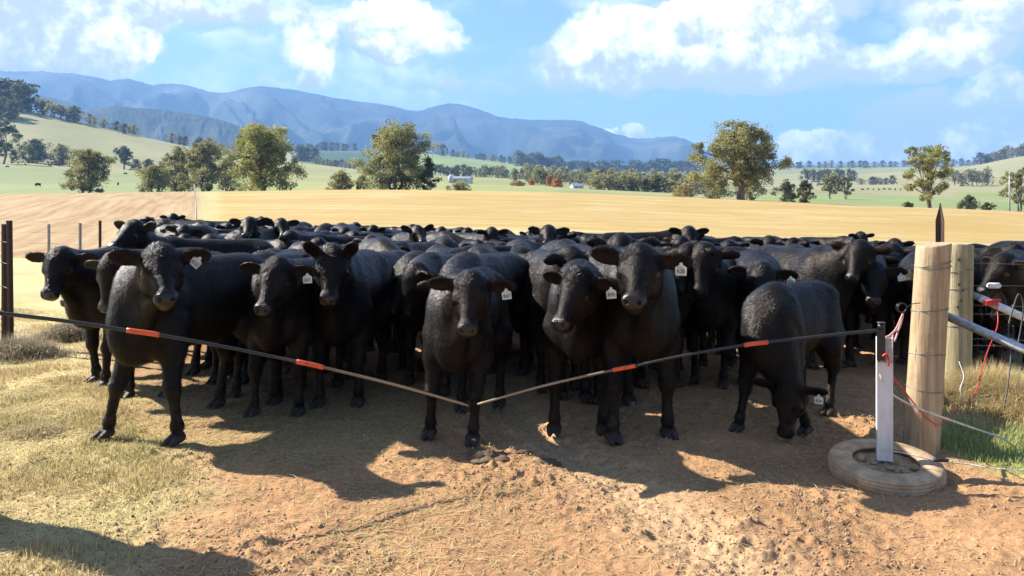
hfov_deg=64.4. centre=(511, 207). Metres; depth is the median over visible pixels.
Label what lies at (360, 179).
shrub
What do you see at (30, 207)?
ground
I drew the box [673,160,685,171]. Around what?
tree
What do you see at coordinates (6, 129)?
tree
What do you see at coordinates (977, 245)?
calf
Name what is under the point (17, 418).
dry grass
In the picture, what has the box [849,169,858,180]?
tree
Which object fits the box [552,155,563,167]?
tree
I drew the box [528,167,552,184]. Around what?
tree
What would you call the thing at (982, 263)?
barbed wire fence
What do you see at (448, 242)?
calf
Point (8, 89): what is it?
tree
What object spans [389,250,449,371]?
calf
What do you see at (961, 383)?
loose wire
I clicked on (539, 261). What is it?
calf
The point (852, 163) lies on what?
tree
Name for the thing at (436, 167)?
tree
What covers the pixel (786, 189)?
bush
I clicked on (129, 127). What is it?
tree
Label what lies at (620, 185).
tree
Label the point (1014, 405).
grass tussock
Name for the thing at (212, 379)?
calf
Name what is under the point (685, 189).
scrub
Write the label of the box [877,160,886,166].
tree
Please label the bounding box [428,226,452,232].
calf
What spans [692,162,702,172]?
tree
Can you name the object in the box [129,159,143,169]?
bush
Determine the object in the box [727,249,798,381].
calf
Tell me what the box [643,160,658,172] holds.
tree
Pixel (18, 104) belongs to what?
tree
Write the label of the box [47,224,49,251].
steel picket
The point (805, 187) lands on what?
bush
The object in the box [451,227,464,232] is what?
calf
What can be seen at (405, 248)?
calf
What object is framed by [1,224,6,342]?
steel picket
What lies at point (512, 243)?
calf
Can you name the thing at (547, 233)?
calf
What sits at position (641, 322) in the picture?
calf
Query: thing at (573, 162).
tree
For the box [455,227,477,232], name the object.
calf
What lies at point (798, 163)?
tree
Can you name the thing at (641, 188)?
tree
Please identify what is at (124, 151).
tree
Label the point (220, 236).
calf
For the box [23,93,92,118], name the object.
side ridge
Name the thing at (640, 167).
tree
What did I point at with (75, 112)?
tree
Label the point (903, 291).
calf
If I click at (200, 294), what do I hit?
calf
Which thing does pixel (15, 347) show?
grass tussock
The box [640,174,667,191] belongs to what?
tree
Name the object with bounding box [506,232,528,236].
calf
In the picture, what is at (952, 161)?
tree
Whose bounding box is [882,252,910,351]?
calf
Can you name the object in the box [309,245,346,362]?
calf
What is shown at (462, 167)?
tree
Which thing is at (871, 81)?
sky
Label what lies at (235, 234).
calf
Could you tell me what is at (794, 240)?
calf
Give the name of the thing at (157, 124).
foothill
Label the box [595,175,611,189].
tree
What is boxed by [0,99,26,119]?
tree
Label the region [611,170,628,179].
tree
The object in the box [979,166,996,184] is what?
tree
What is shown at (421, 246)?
calf
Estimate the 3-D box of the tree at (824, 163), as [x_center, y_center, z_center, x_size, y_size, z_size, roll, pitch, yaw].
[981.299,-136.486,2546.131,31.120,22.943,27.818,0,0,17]
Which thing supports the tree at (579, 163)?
on the ground at (30, 207)
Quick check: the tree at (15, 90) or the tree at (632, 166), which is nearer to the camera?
the tree at (15, 90)
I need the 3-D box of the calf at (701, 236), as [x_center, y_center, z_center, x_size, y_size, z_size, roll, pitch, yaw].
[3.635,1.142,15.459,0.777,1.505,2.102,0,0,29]
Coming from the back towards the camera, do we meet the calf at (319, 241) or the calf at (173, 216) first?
the calf at (173, 216)
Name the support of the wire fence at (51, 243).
on the ground at (30, 207)
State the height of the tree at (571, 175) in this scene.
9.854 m
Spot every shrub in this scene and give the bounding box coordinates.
[325,169,356,189]
[355,174,367,189]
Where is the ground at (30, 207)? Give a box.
[0,111,1023,575]
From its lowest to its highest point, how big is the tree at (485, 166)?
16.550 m
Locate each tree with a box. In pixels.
[0,77,39,110]
[0,80,16,90]
[0,82,27,111]
[0,87,22,103]
[0,97,10,113]
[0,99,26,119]
[0,120,22,163]
[1,89,11,103]
[8,98,26,116]
[8,139,53,163]
[22,82,39,110]
[23,97,37,112]
[33,97,53,110]
[37,101,51,114]
[43,102,68,117]
[46,143,72,165]
[55,106,66,118]
[58,148,114,192]
[62,105,90,121]
[63,106,81,120]
[84,113,95,124]
[98,118,110,127]
[110,120,121,130]
[113,145,133,168]
[120,123,128,133]
[127,125,133,133]
[130,123,139,134]
[133,164,172,191]
[158,144,200,191]
[166,131,177,142]
[172,140,234,190]
[173,136,185,144]
[179,135,188,145]
[204,136,214,142]
[215,155,240,190]
[216,121,307,190]
[227,142,238,153]
[290,145,306,160]
[297,145,308,160]
[297,146,313,160]
[309,145,321,161]
[312,156,320,164]
[318,141,326,149]
[326,141,336,150]
[339,143,345,150]
[348,118,439,189]
[432,164,440,174]
[435,143,450,155]
[437,164,443,174]
[440,167,447,175]
[443,166,451,175]
[453,164,464,175]
[460,163,468,175]
[464,166,475,175]
[474,168,484,176]
[480,164,491,176]
[485,167,492,175]
[490,165,500,177]
[491,165,503,177]
[497,165,508,177]
[507,150,530,165]
[509,169,520,180]
[510,180,525,185]
[516,167,526,178]
[518,162,532,178]
[523,170,531,181]
[524,152,543,165]
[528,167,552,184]
[530,152,549,166]
[542,157,552,167]
[545,175,552,185]
[547,164,557,180]
[550,178,563,186]
[551,169,567,182]
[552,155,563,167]
[558,166,568,180]
[564,162,576,170]
[564,168,572,181]
[567,171,575,183]
[569,160,577,170]
[572,172,587,183]
[573,160,584,170]
[579,160,587,169]
[583,162,595,170]
[583,166,591,181]
[583,172,592,184]
[586,169,602,184]
[588,175,600,188]
[591,159,612,169]
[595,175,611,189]
[599,174,619,189]
[603,170,613,181]
[610,159,624,171]
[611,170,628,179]
[611,174,628,190]
[618,175,638,190]
[624,172,647,190]
[626,164,636,171]
[627,159,641,169]
[632,162,646,172]
[637,177,645,191]
[638,178,652,191]
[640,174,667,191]
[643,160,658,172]
[644,174,670,191]
[648,168,658,174]
[649,158,667,172]
[650,174,675,192]
[656,158,673,173]
[663,171,682,185]
[667,180,677,192]
[668,168,681,178]
[670,174,686,182]
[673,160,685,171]
[677,178,694,191]
[682,163,691,172]
[684,119,793,199]
[686,161,700,170]
[691,181,702,193]
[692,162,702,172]
[694,171,735,198]
[731,179,766,199]
[792,162,803,167]
[798,169,815,181]
[810,168,818,181]
[816,169,826,181]
[816,172,843,198]
[821,161,829,167]
[822,168,835,177]
[834,168,841,177]
[836,160,844,167]
[839,176,854,198]
[842,168,853,179]
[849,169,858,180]
[850,161,856,167]
[855,160,863,166]
[855,178,864,184]
[858,161,870,167]
[863,176,878,184]
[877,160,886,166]
[877,177,884,184]
[882,177,890,183]
[889,175,897,183]
[900,144,954,207]
[947,170,960,184]
[949,159,958,165]
[955,173,970,185]
[958,158,965,165]
[961,168,981,186]
[972,152,990,164]
[977,172,990,184]
[979,154,990,163]
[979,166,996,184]
[989,151,999,160]
[997,148,1007,159]
[998,166,1023,211]
[1001,144,1014,158]
[1006,147,1016,157]
[1015,146,1023,155]
[1016,142,1023,155]
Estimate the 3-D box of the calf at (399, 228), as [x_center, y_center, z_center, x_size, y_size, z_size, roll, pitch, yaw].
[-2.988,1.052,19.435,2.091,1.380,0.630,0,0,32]
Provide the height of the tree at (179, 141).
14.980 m
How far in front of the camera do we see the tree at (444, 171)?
980.93 m
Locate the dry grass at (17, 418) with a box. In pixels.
[0,307,213,575]
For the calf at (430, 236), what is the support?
on the ground at (30, 207)
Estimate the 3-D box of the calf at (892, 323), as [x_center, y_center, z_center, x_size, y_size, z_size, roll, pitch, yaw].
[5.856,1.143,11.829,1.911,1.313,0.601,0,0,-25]
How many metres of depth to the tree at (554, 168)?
895.53 m
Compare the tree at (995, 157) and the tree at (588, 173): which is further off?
the tree at (995, 157)
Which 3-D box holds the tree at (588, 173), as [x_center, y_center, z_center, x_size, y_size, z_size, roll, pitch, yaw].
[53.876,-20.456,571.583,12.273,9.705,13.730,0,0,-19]
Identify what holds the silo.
on the ground at (30, 207)
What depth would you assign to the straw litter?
5.21 m
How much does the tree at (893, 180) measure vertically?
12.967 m
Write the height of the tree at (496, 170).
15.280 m
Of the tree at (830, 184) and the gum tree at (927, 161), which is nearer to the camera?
the gum tree at (927, 161)
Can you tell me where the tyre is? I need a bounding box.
[827,438,946,495]
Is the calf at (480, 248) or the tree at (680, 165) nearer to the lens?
the calf at (480, 248)
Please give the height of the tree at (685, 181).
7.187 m
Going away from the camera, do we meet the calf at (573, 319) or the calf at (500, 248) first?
the calf at (573, 319)
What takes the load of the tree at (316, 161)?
on the ground at (30, 207)
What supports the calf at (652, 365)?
on the ground at (30, 207)
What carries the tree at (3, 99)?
on the ground at (30, 207)
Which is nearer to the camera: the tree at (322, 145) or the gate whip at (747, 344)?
the gate whip at (747, 344)
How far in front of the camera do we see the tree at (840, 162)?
2525.38 m
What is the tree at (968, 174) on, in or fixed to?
on the ground at (30, 207)
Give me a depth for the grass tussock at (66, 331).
10.21 m
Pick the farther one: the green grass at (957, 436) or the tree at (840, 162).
the tree at (840, 162)
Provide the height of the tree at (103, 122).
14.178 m
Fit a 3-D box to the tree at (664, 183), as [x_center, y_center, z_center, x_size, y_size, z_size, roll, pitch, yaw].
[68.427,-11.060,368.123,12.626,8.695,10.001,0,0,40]
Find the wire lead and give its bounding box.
[885,299,1000,425]
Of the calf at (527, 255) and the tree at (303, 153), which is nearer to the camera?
the calf at (527, 255)
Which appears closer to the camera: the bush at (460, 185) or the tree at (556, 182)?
the bush at (460, 185)
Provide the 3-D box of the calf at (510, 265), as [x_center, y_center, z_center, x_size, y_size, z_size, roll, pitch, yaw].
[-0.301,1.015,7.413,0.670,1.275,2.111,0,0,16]
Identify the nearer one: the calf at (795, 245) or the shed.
the calf at (795, 245)
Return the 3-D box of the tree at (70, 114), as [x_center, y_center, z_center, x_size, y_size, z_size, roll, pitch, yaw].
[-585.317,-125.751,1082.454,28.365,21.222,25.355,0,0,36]
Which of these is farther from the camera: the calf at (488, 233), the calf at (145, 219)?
the calf at (145, 219)
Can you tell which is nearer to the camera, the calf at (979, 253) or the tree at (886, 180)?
the calf at (979, 253)
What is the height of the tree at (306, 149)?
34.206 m
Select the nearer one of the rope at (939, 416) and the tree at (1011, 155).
the rope at (939, 416)
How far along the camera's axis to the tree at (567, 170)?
903.36 m
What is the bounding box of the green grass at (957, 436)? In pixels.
[940,404,1023,475]
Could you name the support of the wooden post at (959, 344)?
on the ground at (30, 207)
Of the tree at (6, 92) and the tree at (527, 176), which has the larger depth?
the tree at (6, 92)
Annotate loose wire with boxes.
[959,362,967,402]
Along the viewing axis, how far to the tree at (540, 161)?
2135.21 m
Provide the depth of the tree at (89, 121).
1084.96 m
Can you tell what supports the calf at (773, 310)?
on the ground at (30, 207)
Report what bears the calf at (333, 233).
on the ground at (30, 207)
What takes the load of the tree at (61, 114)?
on the ground at (30, 207)
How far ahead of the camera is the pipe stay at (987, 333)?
5.43 m
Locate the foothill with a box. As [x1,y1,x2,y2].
[71,106,311,151]
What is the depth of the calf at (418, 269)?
7.33 m
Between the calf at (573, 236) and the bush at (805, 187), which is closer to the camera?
the calf at (573, 236)
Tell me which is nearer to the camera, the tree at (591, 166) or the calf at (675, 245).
the calf at (675, 245)
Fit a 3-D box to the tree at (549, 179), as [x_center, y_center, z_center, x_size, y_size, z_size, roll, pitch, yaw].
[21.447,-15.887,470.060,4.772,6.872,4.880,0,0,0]
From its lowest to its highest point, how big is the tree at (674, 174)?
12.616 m
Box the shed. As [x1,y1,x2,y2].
[453,176,472,183]
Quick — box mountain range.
[0,71,861,169]
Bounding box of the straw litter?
[0,373,1023,575]
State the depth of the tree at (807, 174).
1221.25 m
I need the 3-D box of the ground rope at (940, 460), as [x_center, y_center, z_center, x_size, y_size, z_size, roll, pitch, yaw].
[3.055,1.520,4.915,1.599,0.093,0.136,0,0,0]
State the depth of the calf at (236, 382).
7.14 m
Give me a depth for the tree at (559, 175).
598.29 m
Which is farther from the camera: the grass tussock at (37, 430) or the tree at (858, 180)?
the tree at (858, 180)
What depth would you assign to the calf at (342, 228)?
16.70 m
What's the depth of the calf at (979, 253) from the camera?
9.62 m
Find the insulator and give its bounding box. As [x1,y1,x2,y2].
[986,283,1000,287]
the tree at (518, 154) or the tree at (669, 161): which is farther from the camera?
the tree at (669, 161)
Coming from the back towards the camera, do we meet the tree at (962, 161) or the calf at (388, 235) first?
the tree at (962, 161)
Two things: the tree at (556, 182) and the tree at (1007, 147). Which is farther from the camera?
the tree at (1007, 147)
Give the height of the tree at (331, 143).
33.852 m
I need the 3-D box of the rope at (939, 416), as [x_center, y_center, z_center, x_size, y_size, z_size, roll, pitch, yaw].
[3.236,1.362,5.464,2.164,0.744,0.055,0,0,-25]
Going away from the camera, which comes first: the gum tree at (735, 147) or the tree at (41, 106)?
the gum tree at (735, 147)
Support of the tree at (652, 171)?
on the ground at (30, 207)
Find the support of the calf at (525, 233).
on the ground at (30, 207)
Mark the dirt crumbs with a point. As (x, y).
(763, 571)
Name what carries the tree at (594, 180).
on the ground at (30, 207)
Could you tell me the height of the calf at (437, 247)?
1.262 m
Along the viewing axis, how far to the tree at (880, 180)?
1035.31 m
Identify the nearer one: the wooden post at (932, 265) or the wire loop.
the wooden post at (932, 265)
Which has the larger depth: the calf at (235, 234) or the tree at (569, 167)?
the tree at (569, 167)
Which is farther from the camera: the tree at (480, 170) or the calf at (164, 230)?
the tree at (480, 170)
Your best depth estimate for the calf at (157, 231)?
17.14 m
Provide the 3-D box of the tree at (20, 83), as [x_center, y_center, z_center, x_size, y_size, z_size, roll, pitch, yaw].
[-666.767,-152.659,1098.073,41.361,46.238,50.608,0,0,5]
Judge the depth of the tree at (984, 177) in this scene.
890.91 m
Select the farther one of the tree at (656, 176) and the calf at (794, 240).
the tree at (656, 176)
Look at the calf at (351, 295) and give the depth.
6.72 m
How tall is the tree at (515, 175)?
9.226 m
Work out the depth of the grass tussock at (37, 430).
5.88 m
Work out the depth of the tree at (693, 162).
2287.95 m
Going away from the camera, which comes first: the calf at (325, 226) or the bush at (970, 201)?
the calf at (325, 226)
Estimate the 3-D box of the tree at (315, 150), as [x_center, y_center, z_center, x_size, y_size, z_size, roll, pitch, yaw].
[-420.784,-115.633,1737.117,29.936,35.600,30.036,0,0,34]
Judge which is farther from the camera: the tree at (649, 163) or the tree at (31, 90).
the tree at (649, 163)
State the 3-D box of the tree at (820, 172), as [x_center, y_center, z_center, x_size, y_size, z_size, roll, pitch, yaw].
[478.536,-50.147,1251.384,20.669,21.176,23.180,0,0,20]
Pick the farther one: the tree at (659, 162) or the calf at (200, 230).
the tree at (659, 162)
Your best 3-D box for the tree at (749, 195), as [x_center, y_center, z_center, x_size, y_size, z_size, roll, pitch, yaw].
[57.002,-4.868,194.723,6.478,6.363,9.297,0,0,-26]
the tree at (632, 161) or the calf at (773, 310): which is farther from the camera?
the tree at (632, 161)
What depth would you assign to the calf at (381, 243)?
9.42 m
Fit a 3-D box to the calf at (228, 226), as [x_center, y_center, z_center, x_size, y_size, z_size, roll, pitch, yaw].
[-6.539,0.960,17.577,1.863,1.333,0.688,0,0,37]
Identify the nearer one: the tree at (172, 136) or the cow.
the cow
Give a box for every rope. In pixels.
[879,373,1018,445]
[880,450,1023,469]
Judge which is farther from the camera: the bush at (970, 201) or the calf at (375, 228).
the bush at (970, 201)
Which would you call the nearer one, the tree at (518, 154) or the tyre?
the tyre
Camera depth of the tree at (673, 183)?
370.80 m
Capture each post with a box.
[876,322,892,461]
[902,242,951,455]
[945,243,973,379]
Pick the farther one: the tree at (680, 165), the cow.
the tree at (680, 165)
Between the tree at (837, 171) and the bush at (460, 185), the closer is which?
the bush at (460, 185)
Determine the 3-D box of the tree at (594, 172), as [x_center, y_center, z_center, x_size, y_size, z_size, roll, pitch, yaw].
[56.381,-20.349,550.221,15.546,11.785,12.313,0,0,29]
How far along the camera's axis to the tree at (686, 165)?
2289.94 m
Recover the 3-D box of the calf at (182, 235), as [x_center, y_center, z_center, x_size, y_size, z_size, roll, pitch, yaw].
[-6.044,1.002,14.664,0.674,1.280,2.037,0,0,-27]
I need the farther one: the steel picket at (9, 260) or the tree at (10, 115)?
the tree at (10, 115)
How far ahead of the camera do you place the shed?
452.40 m
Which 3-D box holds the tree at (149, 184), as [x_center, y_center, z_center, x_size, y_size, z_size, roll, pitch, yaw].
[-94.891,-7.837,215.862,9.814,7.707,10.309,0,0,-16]
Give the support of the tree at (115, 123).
on the ground at (30, 207)
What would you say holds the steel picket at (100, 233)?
on the ground at (30, 207)
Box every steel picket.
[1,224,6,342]
[6,221,13,339]
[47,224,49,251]
[79,223,81,249]
[99,221,101,247]
[935,203,943,408]
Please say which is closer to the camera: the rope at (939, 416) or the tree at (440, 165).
the rope at (939, 416)
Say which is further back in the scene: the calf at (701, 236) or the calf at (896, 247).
the calf at (701, 236)
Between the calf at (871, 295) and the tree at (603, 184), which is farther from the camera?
the tree at (603, 184)
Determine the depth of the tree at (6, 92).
1065.64 m
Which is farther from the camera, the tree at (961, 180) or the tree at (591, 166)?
the tree at (591, 166)
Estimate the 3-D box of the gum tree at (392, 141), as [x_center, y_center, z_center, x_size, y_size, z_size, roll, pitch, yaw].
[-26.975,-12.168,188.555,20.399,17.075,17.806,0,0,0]
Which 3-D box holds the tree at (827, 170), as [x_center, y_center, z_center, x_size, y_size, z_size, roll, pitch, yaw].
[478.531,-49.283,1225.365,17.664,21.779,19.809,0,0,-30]
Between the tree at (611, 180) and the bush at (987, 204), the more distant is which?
the tree at (611, 180)
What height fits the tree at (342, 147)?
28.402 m
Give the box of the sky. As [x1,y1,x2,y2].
[0,0,1023,165]
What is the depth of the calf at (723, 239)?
14.48 m
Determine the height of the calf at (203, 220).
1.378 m
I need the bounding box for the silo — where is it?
[448,175,452,182]
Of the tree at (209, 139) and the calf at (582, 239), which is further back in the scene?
the tree at (209, 139)
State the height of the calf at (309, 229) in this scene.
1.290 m
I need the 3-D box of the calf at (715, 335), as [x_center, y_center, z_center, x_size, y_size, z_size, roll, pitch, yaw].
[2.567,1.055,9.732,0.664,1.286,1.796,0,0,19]
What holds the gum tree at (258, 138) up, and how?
on the ground at (30, 207)
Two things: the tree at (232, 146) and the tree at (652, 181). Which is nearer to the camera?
the tree at (652, 181)
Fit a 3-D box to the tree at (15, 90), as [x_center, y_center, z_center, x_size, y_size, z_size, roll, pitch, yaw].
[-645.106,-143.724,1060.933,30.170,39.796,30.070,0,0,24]
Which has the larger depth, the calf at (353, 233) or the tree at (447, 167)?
the tree at (447, 167)
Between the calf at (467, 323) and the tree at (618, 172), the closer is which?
the calf at (467, 323)
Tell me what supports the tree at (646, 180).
on the ground at (30, 207)
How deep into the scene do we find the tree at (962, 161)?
2539.68 m
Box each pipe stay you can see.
[948,312,1023,353]
[973,292,1023,320]
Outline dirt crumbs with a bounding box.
[0,379,1023,575]
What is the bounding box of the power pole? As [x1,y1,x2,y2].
[1009,171,1009,210]
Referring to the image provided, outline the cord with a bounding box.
[885,313,903,341]
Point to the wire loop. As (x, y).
(1010, 348)
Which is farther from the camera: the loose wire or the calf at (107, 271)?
the calf at (107, 271)
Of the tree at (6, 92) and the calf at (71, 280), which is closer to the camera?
the calf at (71, 280)
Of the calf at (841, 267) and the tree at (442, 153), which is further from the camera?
the tree at (442, 153)
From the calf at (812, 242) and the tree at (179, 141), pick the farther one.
the tree at (179, 141)
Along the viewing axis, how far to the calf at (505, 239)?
16.45 m
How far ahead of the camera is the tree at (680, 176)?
552.05 m
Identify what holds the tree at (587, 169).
on the ground at (30, 207)
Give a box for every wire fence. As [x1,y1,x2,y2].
[13,222,98,254]
[972,262,1023,347]
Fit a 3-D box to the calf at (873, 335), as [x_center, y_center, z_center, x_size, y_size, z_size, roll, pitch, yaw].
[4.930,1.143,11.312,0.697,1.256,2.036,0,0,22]
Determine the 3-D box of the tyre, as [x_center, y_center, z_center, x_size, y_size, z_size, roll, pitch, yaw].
[2.305,1.605,5.021,0.670,0.131,0.670,-1,8,0]
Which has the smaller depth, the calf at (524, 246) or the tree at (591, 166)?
the calf at (524, 246)
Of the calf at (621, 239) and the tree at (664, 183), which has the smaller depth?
the calf at (621, 239)
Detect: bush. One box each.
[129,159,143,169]
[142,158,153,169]
[420,158,442,189]
[445,180,472,190]
[770,179,797,201]
[796,180,816,202]
[901,201,913,206]
[956,194,985,209]
[981,202,996,209]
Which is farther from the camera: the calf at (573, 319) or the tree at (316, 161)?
the tree at (316, 161)
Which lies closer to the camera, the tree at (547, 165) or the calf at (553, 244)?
the calf at (553, 244)
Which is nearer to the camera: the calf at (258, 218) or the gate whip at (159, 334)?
the gate whip at (159, 334)
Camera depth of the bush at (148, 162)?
737.69 m
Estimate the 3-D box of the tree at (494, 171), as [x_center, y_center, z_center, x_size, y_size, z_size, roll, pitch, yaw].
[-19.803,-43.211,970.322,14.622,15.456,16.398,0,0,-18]
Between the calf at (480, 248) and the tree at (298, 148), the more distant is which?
the tree at (298, 148)
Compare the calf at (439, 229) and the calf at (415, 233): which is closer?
the calf at (415, 233)
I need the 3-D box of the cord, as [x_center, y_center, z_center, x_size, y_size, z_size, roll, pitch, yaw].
[2.421,0.757,5.124,0.276,0.164,0.034,0,0,-43]
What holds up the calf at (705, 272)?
on the ground at (30, 207)
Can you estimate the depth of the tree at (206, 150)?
222.99 m
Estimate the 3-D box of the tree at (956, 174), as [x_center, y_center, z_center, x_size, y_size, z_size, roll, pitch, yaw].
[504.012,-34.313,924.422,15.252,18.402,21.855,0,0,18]
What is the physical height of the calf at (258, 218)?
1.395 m
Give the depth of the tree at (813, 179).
1239.59 m
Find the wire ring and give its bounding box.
[896,303,918,312]
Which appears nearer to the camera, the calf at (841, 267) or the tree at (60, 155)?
the calf at (841, 267)
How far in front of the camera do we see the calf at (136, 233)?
9.36 m
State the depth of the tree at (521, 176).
895.21 m
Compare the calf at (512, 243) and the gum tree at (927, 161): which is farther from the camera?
the gum tree at (927, 161)
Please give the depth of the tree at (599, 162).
2140.48 m
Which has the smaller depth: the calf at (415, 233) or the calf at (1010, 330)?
the calf at (1010, 330)
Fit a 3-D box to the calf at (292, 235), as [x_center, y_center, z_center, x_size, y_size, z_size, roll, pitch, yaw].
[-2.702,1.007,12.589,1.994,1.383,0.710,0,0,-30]
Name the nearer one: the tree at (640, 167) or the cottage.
the cottage
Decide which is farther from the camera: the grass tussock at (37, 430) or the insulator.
the insulator
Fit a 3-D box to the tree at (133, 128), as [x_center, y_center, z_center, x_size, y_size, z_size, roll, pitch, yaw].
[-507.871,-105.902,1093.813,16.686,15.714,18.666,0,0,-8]
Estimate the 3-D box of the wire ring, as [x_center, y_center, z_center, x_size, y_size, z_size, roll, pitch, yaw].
[2.583,0.644,5.276,0.232,0.068,0.044,0,0,-24]
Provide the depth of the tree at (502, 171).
948.69 m
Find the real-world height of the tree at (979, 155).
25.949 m
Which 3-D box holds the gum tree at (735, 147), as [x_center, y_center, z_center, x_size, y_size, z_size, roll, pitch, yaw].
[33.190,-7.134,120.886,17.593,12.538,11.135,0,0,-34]
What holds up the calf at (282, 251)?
on the ground at (30, 207)
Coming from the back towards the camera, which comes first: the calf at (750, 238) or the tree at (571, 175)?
the tree at (571, 175)
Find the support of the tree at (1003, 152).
on the ground at (30, 207)
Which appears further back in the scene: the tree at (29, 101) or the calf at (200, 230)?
the tree at (29, 101)
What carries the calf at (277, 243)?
on the ground at (30, 207)
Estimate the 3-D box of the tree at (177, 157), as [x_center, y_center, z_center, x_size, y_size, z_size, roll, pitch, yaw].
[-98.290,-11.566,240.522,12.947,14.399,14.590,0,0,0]
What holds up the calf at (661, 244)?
on the ground at (30, 207)
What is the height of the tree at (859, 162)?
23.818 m
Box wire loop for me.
[1000,293,1023,424]
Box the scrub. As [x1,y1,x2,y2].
[671,183,697,196]
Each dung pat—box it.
[465,447,509,463]
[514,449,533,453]
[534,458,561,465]
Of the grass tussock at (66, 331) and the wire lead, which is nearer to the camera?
the wire lead
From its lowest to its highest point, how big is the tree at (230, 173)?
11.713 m
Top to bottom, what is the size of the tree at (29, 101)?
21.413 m
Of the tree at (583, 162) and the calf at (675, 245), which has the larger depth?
the tree at (583, 162)
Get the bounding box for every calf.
[23,245,212,386]
[83,249,233,398]
[90,241,284,446]
[106,218,273,253]
[140,216,155,222]
[152,218,216,232]
[154,222,211,236]
[159,213,185,219]
[160,225,239,233]
[163,231,200,238]
[165,223,218,237]
[183,218,228,221]
[201,234,225,238]
[206,346,290,384]
[213,234,226,237]
[214,222,239,229]
[215,216,272,226]
[224,230,259,238]
[226,250,329,397]
[229,216,278,239]
[238,254,348,417]
[264,218,299,235]
[266,238,298,249]
[267,248,299,355]
[279,230,365,243]
[289,220,312,226]
[289,237,331,250]
[293,226,315,231]
[296,230,314,234]
[300,249,407,370]
[302,239,393,408]
[303,230,339,235]
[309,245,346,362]
[314,223,334,231]
[331,222,361,233]
[338,230,373,235]
[353,235,439,331]
[359,225,401,233]
[359,236,399,352]
[362,224,414,232]
[367,234,409,251]
[378,232,394,238]
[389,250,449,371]
[391,224,433,241]
[400,251,474,386]
[417,251,531,399]
[421,266,515,446]
[425,244,456,253]
[426,230,472,244]
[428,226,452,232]
[430,236,458,247]
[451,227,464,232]
[452,244,511,252]
[454,227,508,240]
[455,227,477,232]
[459,239,494,246]
[467,243,497,253]
[481,238,506,245]
[500,236,528,241]
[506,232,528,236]
[506,238,539,245]
[509,239,545,345]
[515,250,535,364]
[519,231,531,235]
[519,245,588,392]
[528,223,569,242]
[540,238,576,250]
[542,258,619,436]
[558,232,579,242]
[558,232,657,385]
[577,233,594,244]
[578,241,695,445]
[635,241,740,387]
[648,236,672,246]
[648,338,684,368]
[660,235,698,244]
[660,242,740,388]
[672,243,746,250]
[686,247,735,350]
[698,236,742,242]
[699,235,714,238]
[711,239,749,248]
[711,246,739,354]
[720,235,788,249]
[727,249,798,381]
[728,279,845,438]
[742,236,781,239]
[755,243,804,249]
[761,239,892,369]
[776,237,826,247]
[800,231,874,243]
[800,238,819,244]
[817,238,914,323]
[825,244,907,366]
[853,242,914,347]
[858,314,875,338]
[881,243,893,330]
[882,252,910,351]
[888,250,983,364]
[894,243,1023,350]
[911,243,987,247]
[976,249,1023,369]
[985,240,1023,339]
[1003,328,1023,350]
[1005,241,1023,333]
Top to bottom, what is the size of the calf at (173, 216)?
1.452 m
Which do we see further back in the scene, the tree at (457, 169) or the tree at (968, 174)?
the tree at (457, 169)
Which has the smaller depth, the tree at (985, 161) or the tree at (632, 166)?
the tree at (985, 161)
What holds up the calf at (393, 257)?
on the ground at (30, 207)
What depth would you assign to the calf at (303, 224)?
21.63 m
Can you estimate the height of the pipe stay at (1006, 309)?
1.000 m
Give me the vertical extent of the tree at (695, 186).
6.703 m
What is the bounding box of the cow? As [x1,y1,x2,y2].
[598,225,708,240]
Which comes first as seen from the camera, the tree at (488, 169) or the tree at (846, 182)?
the tree at (846, 182)
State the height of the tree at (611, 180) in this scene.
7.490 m
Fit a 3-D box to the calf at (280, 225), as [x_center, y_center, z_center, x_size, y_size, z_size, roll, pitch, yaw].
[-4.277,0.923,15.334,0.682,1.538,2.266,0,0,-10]
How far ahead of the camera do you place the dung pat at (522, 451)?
5.45 m
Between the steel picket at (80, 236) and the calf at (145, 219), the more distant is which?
the calf at (145, 219)
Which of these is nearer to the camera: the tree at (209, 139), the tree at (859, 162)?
the tree at (209, 139)
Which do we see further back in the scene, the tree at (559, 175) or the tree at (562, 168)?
the tree at (562, 168)
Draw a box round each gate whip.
[0,311,468,406]
[477,328,879,404]
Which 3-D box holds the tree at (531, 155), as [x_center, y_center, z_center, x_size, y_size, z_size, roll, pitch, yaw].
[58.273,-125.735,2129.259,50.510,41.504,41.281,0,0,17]
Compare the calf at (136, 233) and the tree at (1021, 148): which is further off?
the tree at (1021, 148)
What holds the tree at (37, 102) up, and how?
on the ground at (30, 207)
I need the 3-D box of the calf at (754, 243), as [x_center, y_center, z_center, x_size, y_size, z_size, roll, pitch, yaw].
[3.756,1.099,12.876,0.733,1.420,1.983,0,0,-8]
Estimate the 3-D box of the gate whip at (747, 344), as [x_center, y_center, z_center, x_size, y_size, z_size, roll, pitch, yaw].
[1.000,1.022,5.131,2.507,0.569,0.107,0,0,9]
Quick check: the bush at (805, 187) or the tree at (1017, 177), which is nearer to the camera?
the bush at (805, 187)
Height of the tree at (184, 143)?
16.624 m
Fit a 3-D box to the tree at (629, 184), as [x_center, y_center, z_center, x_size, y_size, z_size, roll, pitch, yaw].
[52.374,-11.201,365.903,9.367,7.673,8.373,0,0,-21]
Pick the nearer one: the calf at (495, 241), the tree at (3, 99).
the calf at (495, 241)
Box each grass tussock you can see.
[0,329,86,362]
[0,420,78,444]
[30,318,101,342]
[894,357,1023,417]
[901,365,1023,437]
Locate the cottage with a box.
[569,183,583,187]
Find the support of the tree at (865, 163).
on the ground at (30, 207)
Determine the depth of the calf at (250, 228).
13.15 m
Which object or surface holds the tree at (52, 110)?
on the ground at (30, 207)

